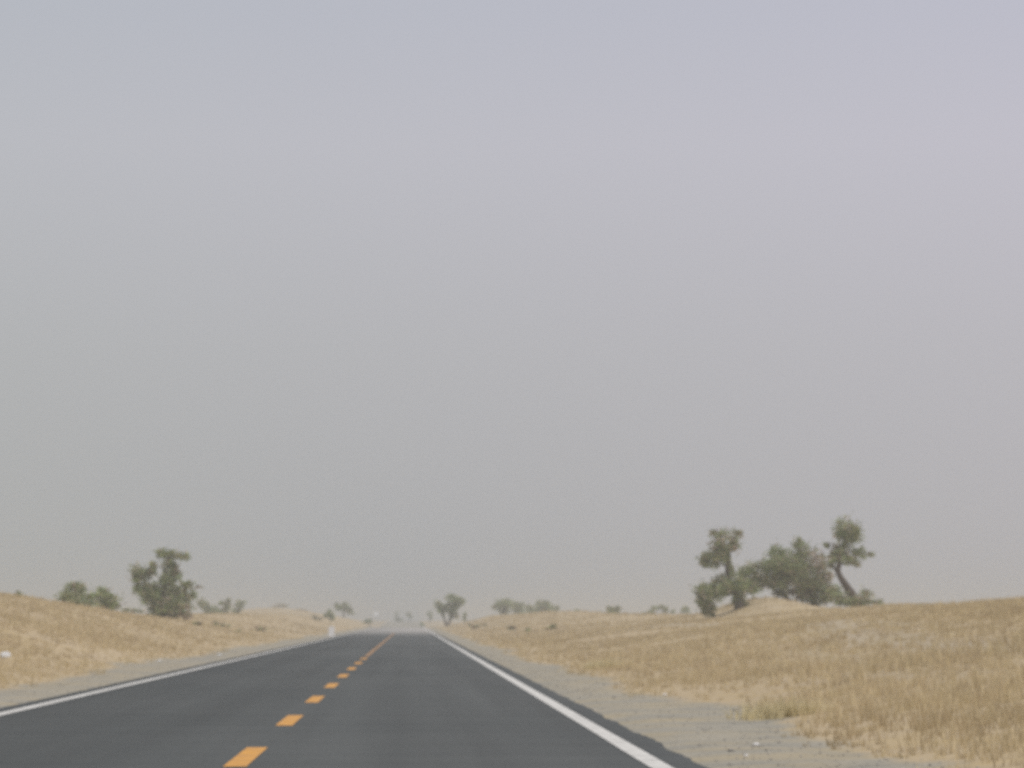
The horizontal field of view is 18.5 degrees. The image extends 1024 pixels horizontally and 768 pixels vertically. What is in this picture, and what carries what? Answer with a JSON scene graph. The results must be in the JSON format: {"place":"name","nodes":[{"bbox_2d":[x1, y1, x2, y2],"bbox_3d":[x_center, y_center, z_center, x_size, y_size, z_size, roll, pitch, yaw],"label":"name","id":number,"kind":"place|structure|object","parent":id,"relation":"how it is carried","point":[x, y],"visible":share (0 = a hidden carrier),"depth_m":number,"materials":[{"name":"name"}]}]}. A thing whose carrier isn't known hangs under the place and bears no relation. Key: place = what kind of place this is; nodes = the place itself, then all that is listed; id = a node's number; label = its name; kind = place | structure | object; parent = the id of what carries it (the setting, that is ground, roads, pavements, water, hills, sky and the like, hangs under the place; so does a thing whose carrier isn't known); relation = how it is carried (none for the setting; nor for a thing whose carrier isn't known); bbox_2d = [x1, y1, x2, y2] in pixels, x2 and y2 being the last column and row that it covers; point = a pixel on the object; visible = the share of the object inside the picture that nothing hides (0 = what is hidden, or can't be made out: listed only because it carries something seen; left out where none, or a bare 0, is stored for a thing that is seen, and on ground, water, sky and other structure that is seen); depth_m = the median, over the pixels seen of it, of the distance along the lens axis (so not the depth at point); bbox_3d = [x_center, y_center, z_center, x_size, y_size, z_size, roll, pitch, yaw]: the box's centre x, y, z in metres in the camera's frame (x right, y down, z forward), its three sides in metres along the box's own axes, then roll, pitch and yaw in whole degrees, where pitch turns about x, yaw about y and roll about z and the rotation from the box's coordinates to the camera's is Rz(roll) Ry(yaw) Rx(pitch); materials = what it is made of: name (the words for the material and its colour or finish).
{"place":"outdoors","nodes":[
{"label":"outdoors","id":0,"kind":"place"},
{"bbox_2d":[0,628,707,767],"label":"road","id":1,"kind":"structure","parent":0,"point":[397,698],"depth_m":37.72,"materials":[{"name":"grey asphalt"}]},
{"bbox_2d":[0,595,1023,767],"bbox_3d":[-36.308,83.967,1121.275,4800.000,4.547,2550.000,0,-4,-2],"label":"desert ground","id":2,"kind":"structure","parent":0,"point":[669,734],"depth_m":57.00,"materials":[{"name":"beige sand"}]},
{"bbox_2d":[53,580,102,606],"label":"round bush","id":3,"kind":"object","parent":2,"relation":"on","point":[68,593],"visible":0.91,"depth_m":184.67,"materials":[{"name":"green plant"}]},
{"bbox_2d":[93,585,125,610],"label":"round bush","id":4,"kind":"object","parent":2,"relation":"on","point":[106,596],"visible":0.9,"depth_m":190.79,"materials":[{"name":"green plant"}]},
{"bbox_2d":[120,607,145,612],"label":"round bush","id":5,"kind":"object","parent":2,"relation":"on","point":[135,610],"visible":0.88,"depth_m":317.91,"materials":[{"name":"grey plant"}]},
{"bbox_2d":[125,547,203,619],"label":"poplar tree","id":6,"kind":"object","parent":2,"relation":"on","point":[161,604],"visible":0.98,"depth_m":201.80,"materials":[{"name":"green plant"}]},
{"bbox_2d":[193,620,202,625],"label":"scrub bush","id":7,"kind":"object","parent":2,"relation":"on","point":[197,622],"visible":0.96,"depth_m":171.02,"materials":[{"name":"green plant"}]},
{"bbox_2d":[193,597,221,613],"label":"tree","id":8,"kind":"object","parent":2,"relation":"on","point":[204,606],"visible":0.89,"depth_m":447.51,"materials":[{"name":"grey plant"}]},
{"bbox_2d":[210,621,230,627],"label":"scrub bush","id":9,"kind":"object","parent":2,"relation":"on","point":[218,623],"visible":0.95,"depth_m":202.16,"materials":[{"name":"green plant"}]},
{"bbox_2d":[218,597,233,612],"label":"tree","id":10,"kind":"object","parent":2,"relation":"on","point":[226,608],"visible":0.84,"depth_m":477.45,"materials":[{"name":"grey plant"}]},
{"bbox_2d":[231,599,246,613],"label":"tree","id":11,"kind":"object","parent":2,"relation":"on","point":[238,607],"visible":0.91,"depth_m":487.54,"materials":[{"name":"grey plant"}]},
{"bbox_2d":[251,624,267,631],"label":"scrub bush","id":12,"kind":"object","parent":2,"relation":"on","point":[259,628],"visible":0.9,"depth_m":217.90,"materials":[{"name":"green plant"}]},
{"bbox_2d":[271,603,289,607],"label":"dune shrub","id":13,"kind":"object","parent":2,"relation":"on","point":[285,605],"visible":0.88,"depth_m":597.40,"materials":[{"name":"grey plant"}]},
{"bbox_2d":[310,614,322,619],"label":"dune shrub","id":14,"kind":"object","parent":2,"relation":"on","point":[314,617],"visible":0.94,"depth_m":467.82,"materials":[{"name":"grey plant"}]},
{"bbox_2d":[322,609,335,620],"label":"round bush","id":15,"kind":"object","parent":2,"relation":"on","point":[330,615],"visible":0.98,"depth_m":477.89,"materials":[{"name":"green plant"}]},
{"bbox_2d":[328,626,334,634],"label":"marker stone","id":16,"kind":"object","parent":2,"relation":"on","point":[331,630],"visible":0.79,"depth_m":234.89,"materials":[{"name":"concrete"}]},
{"bbox_2d":[334,601,354,617],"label":"tree","id":17,"kind":"object","parent":2,"relation":"on","point":[343,606],"visible":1,"depth_m":597.45,"materials":[{"name":"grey plant"}]},
{"bbox_2d":[362,619,372,627],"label":"round bush","id":18,"kind":"object","parent":2,"relation":"on","point":[367,621],"visible":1,"depth_m":517.94,"materials":[{"name":"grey plant"}]},
{"bbox_2d":[394,612,403,622],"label":"tree","id":19,"kind":"object","parent":2,"relation":"on","point":[397,619],"visible":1,"depth_m":976.45,"materials":[{"name":"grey plant"}]},
{"bbox_2d":[406,612,413,623],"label":"tree","id":20,"kind":"object","parent":2,"relation":"on","point":[408,614],"visible":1,"depth_m":896.66,"materials":[{"name":"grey plant"}]},
{"bbox_2d":[426,610,432,623],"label":"tree","id":21,"kind":"object","parent":2,"relation":"on","point":[430,612],"visible":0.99,"depth_m":877.19,"materials":[{"name":"green plant"}]},
{"bbox_2d":[433,593,465,625],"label":"tree","id":22,"kind":"object","parent":2,"relation":"on","point":[454,606],"visible":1,"depth_m":428.59,"materials":[{"name":"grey plant"}]},
{"bbox_2d":[467,622,480,628],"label":"scrub bush","id":23,"kind":"object","parent":2,"relation":"on","point":[474,626],"visible":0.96,"depth_m":296.77,"materials":[{"name":"green plant"}]},
{"bbox_2d":[0,650,978,767],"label":"gravel","id":24,"kind":"structure","parent":2,"relation":"on","point":[760,737],"depth_m":39.36,"materials":[{"name":"grey gravel"}]},
{"bbox_2d":[491,597,517,614],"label":"tree","id":25,"kind":"object","parent":2,"relation":"on","point":[505,604],"visible":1,"depth_m":518.80,"materials":[{"name":"green plant"}]},
{"bbox_2d":[0,592,1023,767],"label":"grass","id":26,"kind":"structure","parent":2,"relation":"on","point":[940,656],"depth_m":69.71,"materials":[{"name":"beige plant"}]},
{"bbox_2d":[0,651,10,657],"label":"plastic bag","id":27,"kind":"object","parent":26,"relation":"on","point":[6,654],"visible":1,"depth_m":70.95,"materials":[{"name":"white plastic"}]},
{"bbox_2d":[507,625,518,629],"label":"scrub bush","id":28,"kind":"object","parent":2,"relation":"on","point":[510,627],"visible":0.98,"depth_m":233.53,"materials":[{"name":"green plant"}]},
{"bbox_2d":[511,601,527,613],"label":"tree","id":29,"kind":"object","parent":2,"relation":"on","point":[518,608],"visible":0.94,"depth_m":528.63,"materials":[{"name":"green plant"}]},
{"bbox_2d":[524,604,534,612],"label":"tree","id":30,"kind":"object","parent":2,"relation":"on","point":[529,609],"visible":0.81,"depth_m":543.51,"materials":[{"name":"green plant"}]},
{"bbox_2d":[530,597,559,612],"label":"tree","id":31,"kind":"object","parent":2,"relation":"on","point":[544,605],"visible":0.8,"depth_m":538.56,"materials":[{"name":"green plant"}]},
{"bbox_2d":[545,624,560,629],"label":"scrub bush","id":32,"kind":"object","parent":2,"relation":"on","point":[552,626],"visible":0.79,"depth_m":195.58,"materials":[{"name":"green plant"}]},
{"bbox_2d":[600,605,622,613],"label":"round bush","id":33,"kind":"object","parent":2,"relation":"on","point":[609,609],"visible":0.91,"depth_m":399.56,"materials":[{"name":"green plant"}]},
{"bbox_2d":[642,604,668,613],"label":"tree","id":34,"kind":"object","parent":2,"relation":"on","point":[664,610],"visible":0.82,"depth_m":479.56,"materials":[{"name":"green plant"}]},
{"bbox_2d":[680,606,691,613],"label":"round bush","id":35,"kind":"object","parent":2,"relation":"on","point":[684,609],"visible":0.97,"depth_m":459.50,"materials":[{"name":"green plant"}]},
{"bbox_2d":[686,524,763,617],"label":"poplar tree","id":36,"kind":"object","parent":2,"relation":"on","point":[726,585],"visible":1,"depth_m":186.83,"materials":[{"name":"green plant"}]},
{"bbox_2d":[721,694,837,720],"bbox_3d":[3.212,3.856,37.704,1.414,0.370,1.176,0,-4,-2],"label":"grass clump","id":37,"kind":"object","parent":2,"relation":"on","point":[768,712],"visible":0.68,"depth_m":37.58,"materials":[{"name":"beige plant"}]},
{"bbox_2d":[735,535,839,606],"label":"poplar tree","id":38,"kind":"object","parent":2,"relation":"on","point":[785,569],"visible":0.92,"depth_m":192.88,"materials":[{"name":"green plant"}]},
{"bbox_2d":[821,511,875,605],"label":"poplar tree","id":39,"kind":"object","parent":2,"relation":"on","point":[838,557],"visible":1,"depth_m":190.17,"materials":[{"name":"green plant"}]},
{"bbox_2d":[823,583,883,606],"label":"scrub bush","id":40,"kind":"object","parent":2,"relation":"on","point":[839,597],"visible":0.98,"depth_m":184.11,"materials":[{"name":"green plant"}]},
{"bbox_2d":[0,0,1023,620],"label":"sky","id":41,"kind":"structure","parent":0,"point":[384,307],"materials":[{"name":"grey"}]}
]}

